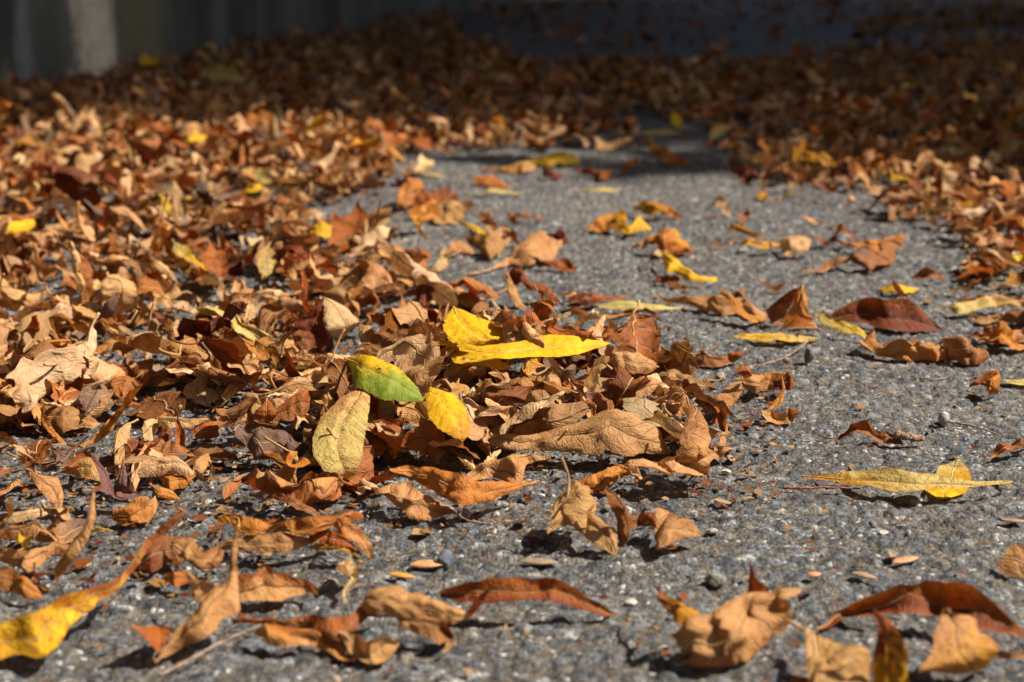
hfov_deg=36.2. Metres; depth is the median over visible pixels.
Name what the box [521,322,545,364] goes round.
dry leaf
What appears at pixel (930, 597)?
dry leaf
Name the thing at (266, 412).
dry leaf
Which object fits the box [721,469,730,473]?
pebble
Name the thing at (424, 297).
dry leaf
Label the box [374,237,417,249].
twig
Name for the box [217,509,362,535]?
dry leaf
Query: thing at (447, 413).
yellow leaf
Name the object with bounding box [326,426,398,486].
dry leaf
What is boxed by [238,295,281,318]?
dry leaf
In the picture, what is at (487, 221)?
dry leaf
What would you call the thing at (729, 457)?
seed
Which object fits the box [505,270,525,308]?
dry leaf
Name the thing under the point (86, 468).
dry leaf
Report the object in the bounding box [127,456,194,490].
dry leaf
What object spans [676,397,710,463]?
dry leaf
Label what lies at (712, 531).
pebble
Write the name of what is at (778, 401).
dry leaf
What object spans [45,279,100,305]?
dry leaf
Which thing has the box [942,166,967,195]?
dry leaf
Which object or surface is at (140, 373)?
dry leaf
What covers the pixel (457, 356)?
yellow leaf
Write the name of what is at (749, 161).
dry leaf
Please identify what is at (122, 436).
dry leaf
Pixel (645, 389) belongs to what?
dry leaf
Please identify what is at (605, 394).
dry leaf
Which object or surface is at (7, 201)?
dry leaf
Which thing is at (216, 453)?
dry leaf
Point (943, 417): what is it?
pebble
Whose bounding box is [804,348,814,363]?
pebble
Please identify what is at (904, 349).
dry leaf
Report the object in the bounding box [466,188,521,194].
yellow leaf
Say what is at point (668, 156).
dry leaf
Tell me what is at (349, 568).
dry leaf
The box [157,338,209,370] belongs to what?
dry leaf
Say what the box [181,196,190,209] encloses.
yellow leaf
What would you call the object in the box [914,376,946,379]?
twig
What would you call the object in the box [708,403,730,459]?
dry leaf
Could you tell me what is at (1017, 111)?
dry leaf
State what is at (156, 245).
dry leaf
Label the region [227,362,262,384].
dry leaf
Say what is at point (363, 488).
dry leaf
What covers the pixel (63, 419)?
dry leaf
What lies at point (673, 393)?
dry leaf
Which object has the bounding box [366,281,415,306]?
dry leaf
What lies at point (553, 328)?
dry leaf
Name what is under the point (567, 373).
dry leaf
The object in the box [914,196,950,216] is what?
dry leaf
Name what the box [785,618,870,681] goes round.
dry leaf
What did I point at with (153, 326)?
dry leaf
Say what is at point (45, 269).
dry leaf
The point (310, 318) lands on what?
dry leaf
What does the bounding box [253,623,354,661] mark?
dry leaf
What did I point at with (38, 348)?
dry leaf
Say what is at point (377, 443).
dry leaf
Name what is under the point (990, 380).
dry leaf
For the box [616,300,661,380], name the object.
dry leaf
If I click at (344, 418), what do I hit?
yellow leaf
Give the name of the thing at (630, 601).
pebble
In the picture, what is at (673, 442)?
dry leaf
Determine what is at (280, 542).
dry leaf
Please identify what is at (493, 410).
dry leaf
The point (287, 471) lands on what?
dry leaf
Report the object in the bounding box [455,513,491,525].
twig
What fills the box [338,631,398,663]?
dry leaf
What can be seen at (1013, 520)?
seed
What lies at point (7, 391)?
dry leaf
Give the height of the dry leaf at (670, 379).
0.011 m
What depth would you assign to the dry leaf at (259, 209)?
1.34 m
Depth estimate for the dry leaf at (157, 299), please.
1.13 m
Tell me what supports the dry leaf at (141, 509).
on the road
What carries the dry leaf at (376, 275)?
on the road
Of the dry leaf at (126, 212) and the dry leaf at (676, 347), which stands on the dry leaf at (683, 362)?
the dry leaf at (676, 347)
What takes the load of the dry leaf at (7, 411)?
on the road
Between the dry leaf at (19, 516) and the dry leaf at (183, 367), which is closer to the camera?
the dry leaf at (19, 516)
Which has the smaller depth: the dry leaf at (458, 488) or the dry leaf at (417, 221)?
the dry leaf at (458, 488)
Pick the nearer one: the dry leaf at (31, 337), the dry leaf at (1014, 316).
the dry leaf at (31, 337)
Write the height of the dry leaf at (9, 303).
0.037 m
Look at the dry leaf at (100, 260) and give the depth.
1.15 m
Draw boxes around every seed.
[389,572,414,577]
[410,560,442,567]
[522,558,557,564]
[726,455,734,461]
[807,572,820,576]
[852,571,876,578]
[893,556,918,563]
[1001,518,1023,522]
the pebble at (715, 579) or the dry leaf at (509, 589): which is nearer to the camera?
the dry leaf at (509, 589)
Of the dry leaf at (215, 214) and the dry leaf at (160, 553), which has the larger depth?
the dry leaf at (215, 214)
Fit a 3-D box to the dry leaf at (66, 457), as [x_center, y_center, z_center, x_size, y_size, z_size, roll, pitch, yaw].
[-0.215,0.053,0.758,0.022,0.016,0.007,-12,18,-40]
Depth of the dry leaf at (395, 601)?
0.58 m
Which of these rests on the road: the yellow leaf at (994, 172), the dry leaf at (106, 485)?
the dry leaf at (106, 485)
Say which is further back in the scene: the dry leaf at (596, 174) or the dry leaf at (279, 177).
the dry leaf at (596, 174)
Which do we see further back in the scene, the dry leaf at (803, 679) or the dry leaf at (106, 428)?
the dry leaf at (106, 428)
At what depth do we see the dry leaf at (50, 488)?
0.72 m
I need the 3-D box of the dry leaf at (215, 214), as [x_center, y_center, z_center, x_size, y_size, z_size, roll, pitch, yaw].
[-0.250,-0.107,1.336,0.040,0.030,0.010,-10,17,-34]
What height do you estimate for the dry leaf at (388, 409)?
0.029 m
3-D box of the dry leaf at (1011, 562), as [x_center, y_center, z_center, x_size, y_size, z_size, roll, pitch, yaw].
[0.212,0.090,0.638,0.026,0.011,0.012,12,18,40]
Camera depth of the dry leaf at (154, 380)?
0.93 m
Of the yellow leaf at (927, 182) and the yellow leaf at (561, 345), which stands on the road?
the yellow leaf at (927, 182)
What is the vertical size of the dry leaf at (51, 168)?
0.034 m
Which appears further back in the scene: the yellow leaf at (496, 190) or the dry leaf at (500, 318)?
the yellow leaf at (496, 190)
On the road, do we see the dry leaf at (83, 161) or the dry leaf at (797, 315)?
the dry leaf at (797, 315)
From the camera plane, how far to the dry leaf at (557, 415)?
0.79 m
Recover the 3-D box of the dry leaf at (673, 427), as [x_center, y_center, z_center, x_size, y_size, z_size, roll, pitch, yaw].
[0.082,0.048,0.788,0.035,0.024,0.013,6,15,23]
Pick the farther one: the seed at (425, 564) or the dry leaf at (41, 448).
the dry leaf at (41, 448)
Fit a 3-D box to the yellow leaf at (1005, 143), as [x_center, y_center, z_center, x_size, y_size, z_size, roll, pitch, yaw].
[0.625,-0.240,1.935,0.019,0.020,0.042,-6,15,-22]
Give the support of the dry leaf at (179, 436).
on the road
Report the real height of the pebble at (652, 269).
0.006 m
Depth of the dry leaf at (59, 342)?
0.91 m
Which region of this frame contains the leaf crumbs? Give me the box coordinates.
[0,170,1023,681]
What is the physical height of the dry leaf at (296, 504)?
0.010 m
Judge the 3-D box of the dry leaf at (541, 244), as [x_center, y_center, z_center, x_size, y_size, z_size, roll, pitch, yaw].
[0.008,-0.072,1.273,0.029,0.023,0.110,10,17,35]
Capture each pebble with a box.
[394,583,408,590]
[437,549,453,569]
[461,508,470,519]
[625,598,637,605]
[650,267,655,272]
[703,572,725,586]
[707,528,717,533]
[715,372,724,380]
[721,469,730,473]
[756,356,763,362]
[782,357,789,362]
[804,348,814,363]
[879,530,888,534]
[938,411,949,426]
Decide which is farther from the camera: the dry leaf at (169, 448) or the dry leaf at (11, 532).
the dry leaf at (169, 448)
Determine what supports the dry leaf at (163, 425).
on the road
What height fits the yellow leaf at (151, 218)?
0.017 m
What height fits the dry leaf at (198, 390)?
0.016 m
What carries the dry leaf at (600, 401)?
on the road
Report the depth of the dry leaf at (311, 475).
0.74 m
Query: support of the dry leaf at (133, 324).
on the road
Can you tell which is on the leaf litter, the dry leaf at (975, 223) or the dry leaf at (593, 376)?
the dry leaf at (975, 223)
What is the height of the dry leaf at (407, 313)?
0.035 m
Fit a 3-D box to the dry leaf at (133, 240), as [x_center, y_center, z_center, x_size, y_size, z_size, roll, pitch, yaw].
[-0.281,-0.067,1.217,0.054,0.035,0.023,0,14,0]
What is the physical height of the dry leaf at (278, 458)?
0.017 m
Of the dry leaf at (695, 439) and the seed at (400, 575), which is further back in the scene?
the dry leaf at (695, 439)
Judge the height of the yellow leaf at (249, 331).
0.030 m
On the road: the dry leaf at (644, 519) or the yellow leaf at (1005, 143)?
the dry leaf at (644, 519)
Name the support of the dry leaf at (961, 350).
on the road
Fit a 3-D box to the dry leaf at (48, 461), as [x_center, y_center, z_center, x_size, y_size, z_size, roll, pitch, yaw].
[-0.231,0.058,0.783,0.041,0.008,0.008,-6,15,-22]
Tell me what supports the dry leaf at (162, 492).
on the road
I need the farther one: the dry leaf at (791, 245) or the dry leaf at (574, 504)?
the dry leaf at (791, 245)
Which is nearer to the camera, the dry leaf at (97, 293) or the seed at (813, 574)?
the seed at (813, 574)
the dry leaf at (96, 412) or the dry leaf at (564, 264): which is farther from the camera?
the dry leaf at (564, 264)
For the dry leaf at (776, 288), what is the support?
on the road
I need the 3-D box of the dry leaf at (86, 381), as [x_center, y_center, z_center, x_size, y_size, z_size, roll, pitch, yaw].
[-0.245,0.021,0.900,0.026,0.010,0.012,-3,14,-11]
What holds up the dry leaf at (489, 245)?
on the road
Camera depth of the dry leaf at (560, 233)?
1.35 m
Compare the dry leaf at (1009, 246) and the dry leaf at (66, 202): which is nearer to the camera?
the dry leaf at (1009, 246)
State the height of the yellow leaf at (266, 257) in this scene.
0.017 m
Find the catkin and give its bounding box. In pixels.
[893,430,924,441]
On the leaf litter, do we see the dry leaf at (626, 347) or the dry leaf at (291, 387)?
the dry leaf at (291, 387)
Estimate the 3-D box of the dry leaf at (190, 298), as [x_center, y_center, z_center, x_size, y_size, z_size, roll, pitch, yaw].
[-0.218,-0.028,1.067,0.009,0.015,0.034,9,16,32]
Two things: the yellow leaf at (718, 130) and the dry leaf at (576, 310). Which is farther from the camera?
the yellow leaf at (718, 130)
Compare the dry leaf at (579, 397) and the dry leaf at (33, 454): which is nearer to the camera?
the dry leaf at (33, 454)
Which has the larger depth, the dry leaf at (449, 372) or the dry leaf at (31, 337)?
the dry leaf at (31, 337)
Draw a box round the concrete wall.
[0,0,524,90]
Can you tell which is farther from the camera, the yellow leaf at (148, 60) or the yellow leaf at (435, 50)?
the yellow leaf at (435, 50)
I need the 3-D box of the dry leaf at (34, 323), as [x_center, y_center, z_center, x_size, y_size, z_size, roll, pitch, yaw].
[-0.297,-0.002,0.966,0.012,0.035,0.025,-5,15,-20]
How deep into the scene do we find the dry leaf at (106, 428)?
0.81 m
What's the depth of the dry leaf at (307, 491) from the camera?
0.72 m
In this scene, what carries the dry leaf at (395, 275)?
on the leaf litter
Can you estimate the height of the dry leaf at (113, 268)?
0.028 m
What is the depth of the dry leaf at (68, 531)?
0.68 m
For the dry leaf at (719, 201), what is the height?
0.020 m
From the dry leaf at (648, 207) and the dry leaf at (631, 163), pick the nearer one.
the dry leaf at (648, 207)
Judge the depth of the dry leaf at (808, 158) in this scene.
1.74 m
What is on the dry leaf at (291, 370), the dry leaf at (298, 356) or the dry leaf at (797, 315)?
the dry leaf at (298, 356)
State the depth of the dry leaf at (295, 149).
1.78 m
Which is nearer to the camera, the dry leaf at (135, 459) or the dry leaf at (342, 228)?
the dry leaf at (135, 459)
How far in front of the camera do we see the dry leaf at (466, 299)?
1.13 m
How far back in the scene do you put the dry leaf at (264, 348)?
0.87 m
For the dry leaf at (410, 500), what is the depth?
0.71 m
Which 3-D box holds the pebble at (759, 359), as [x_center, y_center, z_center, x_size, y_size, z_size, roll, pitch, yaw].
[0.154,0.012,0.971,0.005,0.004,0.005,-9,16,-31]
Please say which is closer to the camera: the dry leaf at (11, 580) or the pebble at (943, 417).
the dry leaf at (11, 580)
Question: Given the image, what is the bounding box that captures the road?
[0,0,1023,681]
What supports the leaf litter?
on the road
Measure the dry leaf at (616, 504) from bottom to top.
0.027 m
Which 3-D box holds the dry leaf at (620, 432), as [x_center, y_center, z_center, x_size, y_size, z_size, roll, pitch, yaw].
[0.033,0.048,0.779,0.096,0.026,0.024,0,14,0]
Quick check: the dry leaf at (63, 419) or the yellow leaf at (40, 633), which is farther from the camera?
the dry leaf at (63, 419)
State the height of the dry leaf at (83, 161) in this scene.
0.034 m
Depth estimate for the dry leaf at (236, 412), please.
0.80 m
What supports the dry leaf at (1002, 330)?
on the road
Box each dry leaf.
[0,195,38,217]
[0,255,31,280]
[0,273,29,311]
[0,285,51,310]
[0,378,43,427]
[0,383,20,406]
[0,400,41,432]
[0,404,24,421]
[0,488,95,580]
[0,508,46,523]
[0,521,51,541]
[0,567,42,598]
[6,341,99,413]
[6,448,90,465]
[8,300,51,322]
[13,444,37,473]
[18,437,56,468]
[19,311,86,351]
[21,339,88,357]
[22,341,55,356]
[24,315,39,332]
[24,468,63,507]
[27,255,58,283]
[27,312,99,359]
[28,163,64,197]
[29,197,73,218]
[39,499,72,521]
[41,383,142,447]
[43,302,80,321]
[43,343,153,396]
[43,371,110,407]
[43,518,85,543]
[44,404,99,433]
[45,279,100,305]
[47,167,102,215]
[47,350,88,406]
[47,433,90,464]
[53,233,93,303]
[55,265,131,298]
[55,379,115,418]
[60,457,99,481]
[68,252,133,280]
[70,294,117,339]
[71,102,88,135]
[72,152,100,183]
[74,201,96,243]
[78,384,112,416]
[84,378,91,384]
[87,310,137,328]
[90,456,149,499]
[95,161,133,193]
[97,272,139,318]
[101,322,145,358]
[106,259,141,277]
[108,376,140,396]
[110,207,147,231]
[110,445,124,478]
[111,301,158,356]
[111,496,158,522]
[113,234,186,276]
[113,418,138,453]
[116,306,141,328]
[118,177,144,204]
[118,455,168,468]
[126,333,171,355]
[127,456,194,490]
[129,445,207,491]
[131,524,239,664]
[134,277,175,314]
[135,141,172,165]
[136,389,185,419]
[138,535,185,572]
[140,437,193,456]
[141,192,169,261]
[141,270,175,293]
[141,416,218,441]
[142,371,190,386]
[144,289,200,307]
[147,251,178,283]
[148,180,184,217]
[149,483,181,500]
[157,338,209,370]
[162,571,189,585]
[164,342,221,377]
[165,352,225,370]
[168,538,223,570]
[170,337,249,375]
[171,292,210,306]
[172,351,190,377]
[174,301,245,340]
[174,409,184,446]
[183,376,215,408]
[184,443,250,465]
[187,271,231,284]
[188,363,250,386]
[189,179,221,224]
[191,453,211,475]
[199,198,240,235]
[200,239,227,287]
[205,200,257,224]
[211,532,321,552]
[212,176,243,198]
[213,198,265,226]
[213,368,287,410]
[216,394,280,429]
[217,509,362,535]
[221,467,342,505]
[224,242,244,280]
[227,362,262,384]
[231,419,304,459]
[231,604,367,641]
[233,393,261,423]
[234,239,262,264]
[237,565,318,600]
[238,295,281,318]
[244,336,280,389]
[251,488,319,516]
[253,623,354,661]
[255,396,276,422]
[257,304,287,334]
[257,381,326,396]
[257,442,319,468]
[264,436,309,482]
[265,222,320,248]
[268,140,305,160]
[269,324,293,374]
[270,170,306,182]
[273,245,312,282]
[276,389,309,420]
[279,347,324,362]
[280,274,351,302]
[281,330,315,356]
[283,345,325,376]
[292,260,310,311]
[293,297,329,349]
[299,471,343,488]
[308,543,362,561]
[309,518,373,559]
[319,295,358,339]
[320,375,337,415]
[320,469,378,494]
[322,328,353,397]
[326,276,353,305]
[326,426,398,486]
[327,200,368,252]
[336,555,363,603]
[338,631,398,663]
[339,262,399,293]
[347,136,380,159]
[351,226,389,253]
[356,129,385,175]
[356,327,407,353]
[357,292,380,337]
[360,585,492,623]
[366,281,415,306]
[366,399,401,458]
[368,434,387,459]
[369,394,415,434]
[370,300,427,328]
[375,482,454,520]
[376,244,403,259]
[376,331,443,400]
[377,246,457,306]
[384,420,473,465]
[387,250,430,285]
[389,465,539,505]
[395,402,429,426]
[396,177,424,208]
[397,616,456,655]
[399,439,479,459]
[406,318,447,340]
[409,199,438,222]
[413,187,459,205]
[413,201,431,237]
[415,284,433,310]
[427,246,460,274]
[429,276,505,302]
[434,200,464,224]
[435,240,478,254]
[437,577,620,615]
[440,351,452,370]
[443,363,475,377]
[451,393,512,421]
[453,291,481,306]
[459,392,477,421]
[466,232,504,259]
[467,453,551,482]
[468,230,561,274]
[468,406,504,442]
[473,175,511,186]
[475,425,493,456]
[477,204,508,231]
[479,383,547,423]
[482,161,536,173]
[486,409,670,455]
[489,310,519,327]
[489,391,564,448]
[495,369,567,433]
[499,309,545,343]
[501,390,594,452]
[503,268,560,302]
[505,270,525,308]
[507,212,542,222]
[519,357,565,403]
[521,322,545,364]
[528,254,576,271]
[532,357,575,384]
[533,284,614,337]
[542,169,563,179]
[546,227,568,244]
[547,457,617,555]
[552,372,596,417]
[566,391,615,413]
[567,292,625,306]
[570,305,661,320]
[573,167,612,179]
[578,466,628,492]
[581,209,628,231]
[583,355,612,391]
[595,137,631,149]
[600,379,613,398]
[604,486,631,545]
[607,367,650,409]
[608,351,658,373]
[611,339,635,372]
[614,446,735,479]
[616,158,644,170]
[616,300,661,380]
[618,397,673,427]
[632,200,681,218]
[632,227,694,255]
[632,512,656,528]
[635,376,664,398]
[637,436,677,455]
[643,411,709,448]
[648,144,691,165]
[651,247,667,256]
[651,275,688,289]
[651,295,767,317]
[654,336,697,375]
[654,507,701,549]
[655,560,801,667]
[658,372,725,398]
[659,340,699,357]
[662,403,732,447]
[663,373,716,390]
[666,386,688,417]
[670,379,737,418]
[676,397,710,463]
[694,349,746,366]
[694,391,742,412]
[705,195,731,217]
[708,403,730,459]
[718,289,768,322]
[721,371,794,393]
[724,223,768,237]
[725,163,767,184]
[731,286,745,297]
[733,146,766,173]
[737,362,751,378]
[740,237,780,247]
[757,172,800,201]
[758,278,787,291]
[760,408,799,423]
[766,283,818,330]
[769,374,784,408]
[778,235,810,255]
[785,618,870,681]
[789,676,808,681]
[796,151,837,166]
[801,233,903,272]
[809,223,858,245]
[815,580,1023,637]
[818,420,909,446]
[831,297,942,331]
[835,234,904,250]
[858,329,949,360]
[871,610,909,681]
[883,192,931,205]
[892,278,904,295]
[911,267,943,279]
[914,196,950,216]
[918,608,998,673]
[941,336,988,364]
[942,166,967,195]
[950,214,984,231]
[957,265,996,285]
[965,325,1023,344]
[969,309,1023,323]
[969,370,999,394]
[971,249,1022,267]
[973,320,1023,350]
[979,245,1008,270]
[983,225,1016,254]
[985,438,1023,459]
[988,176,1016,201]
[993,652,1023,658]
[998,544,1023,577]
[1002,105,1023,130]
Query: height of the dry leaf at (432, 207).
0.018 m
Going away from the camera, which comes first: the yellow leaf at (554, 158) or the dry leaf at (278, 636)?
the dry leaf at (278, 636)
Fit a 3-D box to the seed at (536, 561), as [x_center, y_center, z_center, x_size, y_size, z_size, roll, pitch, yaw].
[0.012,0.093,0.661,0.016,0.002,0.005,2,25,5]
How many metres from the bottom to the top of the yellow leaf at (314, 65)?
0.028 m
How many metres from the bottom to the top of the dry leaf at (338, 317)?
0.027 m
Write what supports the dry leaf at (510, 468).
on the road
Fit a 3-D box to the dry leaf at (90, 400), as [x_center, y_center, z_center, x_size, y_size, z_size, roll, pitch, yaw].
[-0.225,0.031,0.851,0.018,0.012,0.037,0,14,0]
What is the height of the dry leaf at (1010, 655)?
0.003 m
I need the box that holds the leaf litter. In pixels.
[0,0,1023,541]
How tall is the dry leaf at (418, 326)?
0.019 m
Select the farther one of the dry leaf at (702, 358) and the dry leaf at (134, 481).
the dry leaf at (702, 358)
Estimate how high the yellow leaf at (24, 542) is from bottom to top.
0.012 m
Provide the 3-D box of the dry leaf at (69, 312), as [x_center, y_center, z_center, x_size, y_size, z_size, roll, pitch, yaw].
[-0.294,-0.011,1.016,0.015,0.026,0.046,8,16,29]
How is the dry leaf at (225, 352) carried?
on the dry leaf at (253, 378)
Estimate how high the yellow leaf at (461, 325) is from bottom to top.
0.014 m
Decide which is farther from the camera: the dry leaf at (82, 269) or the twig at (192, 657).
the dry leaf at (82, 269)
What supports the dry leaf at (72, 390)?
on the dry leaf at (63, 419)
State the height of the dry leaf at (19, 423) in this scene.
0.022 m
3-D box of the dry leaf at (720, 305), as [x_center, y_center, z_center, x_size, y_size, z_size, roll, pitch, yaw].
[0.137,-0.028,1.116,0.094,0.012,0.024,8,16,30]
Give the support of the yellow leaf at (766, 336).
on the road
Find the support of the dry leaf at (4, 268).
on the leaf litter
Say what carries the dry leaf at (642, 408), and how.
on the leaf litter
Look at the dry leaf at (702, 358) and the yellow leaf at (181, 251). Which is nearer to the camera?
the dry leaf at (702, 358)
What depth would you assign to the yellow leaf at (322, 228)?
1.37 m
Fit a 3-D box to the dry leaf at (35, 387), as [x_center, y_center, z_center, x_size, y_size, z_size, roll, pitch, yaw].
[-0.254,0.018,0.858,0.026,0.027,0.060,7,16,26]
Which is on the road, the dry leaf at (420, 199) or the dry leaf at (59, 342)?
the dry leaf at (420, 199)
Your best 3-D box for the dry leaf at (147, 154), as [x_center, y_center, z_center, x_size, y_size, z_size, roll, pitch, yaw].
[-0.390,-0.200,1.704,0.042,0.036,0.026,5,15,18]
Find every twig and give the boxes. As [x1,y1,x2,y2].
[158,624,261,676]
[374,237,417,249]
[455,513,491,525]
[752,338,810,365]
[783,486,859,489]
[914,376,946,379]
[947,420,996,434]
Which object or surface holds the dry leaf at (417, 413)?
on the road
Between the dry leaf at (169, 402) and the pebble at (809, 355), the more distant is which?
the pebble at (809, 355)
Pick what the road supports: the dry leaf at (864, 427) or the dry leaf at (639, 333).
the dry leaf at (864, 427)
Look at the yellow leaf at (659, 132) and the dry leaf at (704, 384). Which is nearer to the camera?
the dry leaf at (704, 384)
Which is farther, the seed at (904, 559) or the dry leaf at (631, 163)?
the dry leaf at (631, 163)
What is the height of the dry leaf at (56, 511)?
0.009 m
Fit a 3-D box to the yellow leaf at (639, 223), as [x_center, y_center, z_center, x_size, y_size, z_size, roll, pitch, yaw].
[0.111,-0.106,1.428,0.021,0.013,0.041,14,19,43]
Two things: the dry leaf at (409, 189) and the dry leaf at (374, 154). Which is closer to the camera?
the dry leaf at (409, 189)
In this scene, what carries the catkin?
on the road
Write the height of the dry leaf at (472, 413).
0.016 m
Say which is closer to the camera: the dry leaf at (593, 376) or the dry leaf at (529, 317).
the dry leaf at (593, 376)
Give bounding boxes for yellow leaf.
[0,508,185,659]
[5,219,35,234]
[16,533,34,549]
[34,182,40,195]
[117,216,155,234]
[140,56,159,65]
[158,193,179,217]
[172,239,206,269]
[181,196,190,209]
[184,131,206,141]
[195,304,268,341]
[200,64,245,83]
[232,180,271,195]
[242,183,262,191]
[249,166,277,188]
[256,242,275,278]
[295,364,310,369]
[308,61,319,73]
[310,220,331,237]
[312,387,369,479]
[344,354,424,401]
[420,172,447,177]
[421,46,441,54]
[424,387,469,441]
[435,340,456,346]
[443,306,504,345]
[451,350,512,369]
[453,218,485,234]
[457,334,610,358]
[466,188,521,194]
[526,152,580,165]
[582,187,619,191]
[597,301,684,309]
[616,215,650,233]
[638,128,678,135]
[659,251,716,281]
[671,110,682,129]
[702,123,735,147]
[731,332,819,341]
[801,467,1012,491]
[812,312,866,337]
[878,284,917,292]
[905,81,915,85]
[915,177,929,194]
[925,457,971,498]
[942,294,1023,314]
[967,109,982,129]
[986,163,998,176]
[995,141,1022,155]
[1000,140,1023,147]
[1000,379,1023,384]
[1012,254,1023,261]
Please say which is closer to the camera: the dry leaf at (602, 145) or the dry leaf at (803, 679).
the dry leaf at (803, 679)
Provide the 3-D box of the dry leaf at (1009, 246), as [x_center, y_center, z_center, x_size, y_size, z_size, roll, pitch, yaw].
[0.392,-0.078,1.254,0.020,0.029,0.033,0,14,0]
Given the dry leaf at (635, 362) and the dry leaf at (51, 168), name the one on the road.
the dry leaf at (635, 362)
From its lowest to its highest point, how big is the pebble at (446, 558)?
0.009 m
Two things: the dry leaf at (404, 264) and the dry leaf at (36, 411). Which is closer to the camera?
the dry leaf at (36, 411)
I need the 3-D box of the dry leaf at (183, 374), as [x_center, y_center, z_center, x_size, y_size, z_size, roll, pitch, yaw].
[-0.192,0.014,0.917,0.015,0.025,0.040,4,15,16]
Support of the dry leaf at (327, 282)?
on the leaf litter
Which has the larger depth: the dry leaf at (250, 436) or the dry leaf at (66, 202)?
the dry leaf at (66, 202)
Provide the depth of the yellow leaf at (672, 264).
1.23 m
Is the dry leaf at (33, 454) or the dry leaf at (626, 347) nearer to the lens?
the dry leaf at (33, 454)
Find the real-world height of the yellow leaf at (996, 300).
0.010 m
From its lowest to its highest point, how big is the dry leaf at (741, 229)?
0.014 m
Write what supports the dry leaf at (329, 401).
on the leaf litter
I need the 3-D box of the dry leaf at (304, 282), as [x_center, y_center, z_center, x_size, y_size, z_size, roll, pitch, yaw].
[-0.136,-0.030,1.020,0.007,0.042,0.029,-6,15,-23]
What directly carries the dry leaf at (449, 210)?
on the road
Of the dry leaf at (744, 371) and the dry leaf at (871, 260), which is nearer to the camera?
the dry leaf at (744, 371)
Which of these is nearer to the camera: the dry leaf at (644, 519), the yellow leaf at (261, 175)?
the dry leaf at (644, 519)
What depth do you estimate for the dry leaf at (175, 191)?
1.42 m
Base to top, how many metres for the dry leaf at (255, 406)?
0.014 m
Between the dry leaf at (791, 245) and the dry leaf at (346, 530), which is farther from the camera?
the dry leaf at (791, 245)
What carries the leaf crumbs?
on the road
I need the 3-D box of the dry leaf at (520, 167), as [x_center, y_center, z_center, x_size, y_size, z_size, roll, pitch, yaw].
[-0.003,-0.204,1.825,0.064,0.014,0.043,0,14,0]
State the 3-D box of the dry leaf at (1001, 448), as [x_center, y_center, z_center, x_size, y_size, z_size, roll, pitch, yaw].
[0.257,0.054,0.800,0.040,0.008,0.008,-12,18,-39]
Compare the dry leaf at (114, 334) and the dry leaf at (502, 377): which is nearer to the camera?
the dry leaf at (502, 377)
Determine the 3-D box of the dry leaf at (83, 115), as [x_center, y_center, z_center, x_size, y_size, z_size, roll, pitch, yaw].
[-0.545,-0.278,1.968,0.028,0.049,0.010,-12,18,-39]
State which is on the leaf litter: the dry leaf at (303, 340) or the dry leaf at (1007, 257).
the dry leaf at (303, 340)
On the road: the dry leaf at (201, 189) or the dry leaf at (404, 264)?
the dry leaf at (404, 264)
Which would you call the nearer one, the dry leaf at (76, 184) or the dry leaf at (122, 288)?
the dry leaf at (122, 288)
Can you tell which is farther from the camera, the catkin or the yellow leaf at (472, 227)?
the yellow leaf at (472, 227)
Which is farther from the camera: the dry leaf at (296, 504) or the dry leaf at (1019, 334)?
the dry leaf at (1019, 334)
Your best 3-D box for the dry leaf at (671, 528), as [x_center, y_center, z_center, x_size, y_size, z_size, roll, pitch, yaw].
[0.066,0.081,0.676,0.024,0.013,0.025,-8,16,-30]
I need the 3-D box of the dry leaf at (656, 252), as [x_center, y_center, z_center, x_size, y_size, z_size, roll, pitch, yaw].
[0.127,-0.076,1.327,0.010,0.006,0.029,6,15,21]
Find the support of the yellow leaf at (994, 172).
on the leaf litter
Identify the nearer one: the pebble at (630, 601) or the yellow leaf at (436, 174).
the pebble at (630, 601)
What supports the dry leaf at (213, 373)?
on the leaf litter
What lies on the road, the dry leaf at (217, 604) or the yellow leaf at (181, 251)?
the dry leaf at (217, 604)
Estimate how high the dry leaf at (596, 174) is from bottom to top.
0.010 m
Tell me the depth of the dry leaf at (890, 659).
0.53 m
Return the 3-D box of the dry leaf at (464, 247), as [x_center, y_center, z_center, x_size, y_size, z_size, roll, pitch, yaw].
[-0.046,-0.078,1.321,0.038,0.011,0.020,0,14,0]
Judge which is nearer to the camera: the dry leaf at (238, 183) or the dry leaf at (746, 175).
the dry leaf at (238, 183)
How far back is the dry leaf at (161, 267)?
1.19 m
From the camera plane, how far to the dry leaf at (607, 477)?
0.75 m
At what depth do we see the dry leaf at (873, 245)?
1.34 m
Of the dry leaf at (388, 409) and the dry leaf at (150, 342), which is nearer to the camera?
the dry leaf at (388, 409)
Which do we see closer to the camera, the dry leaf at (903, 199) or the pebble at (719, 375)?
the pebble at (719, 375)
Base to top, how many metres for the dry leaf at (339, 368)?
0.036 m
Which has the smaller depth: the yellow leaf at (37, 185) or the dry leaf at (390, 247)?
the dry leaf at (390, 247)
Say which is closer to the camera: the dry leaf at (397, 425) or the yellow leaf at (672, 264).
the dry leaf at (397, 425)
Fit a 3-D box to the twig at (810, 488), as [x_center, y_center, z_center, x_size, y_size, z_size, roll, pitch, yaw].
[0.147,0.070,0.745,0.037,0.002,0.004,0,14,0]
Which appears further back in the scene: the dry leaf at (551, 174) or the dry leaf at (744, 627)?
the dry leaf at (551, 174)
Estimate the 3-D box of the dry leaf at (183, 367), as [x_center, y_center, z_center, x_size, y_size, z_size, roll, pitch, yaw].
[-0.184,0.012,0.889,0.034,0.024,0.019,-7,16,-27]

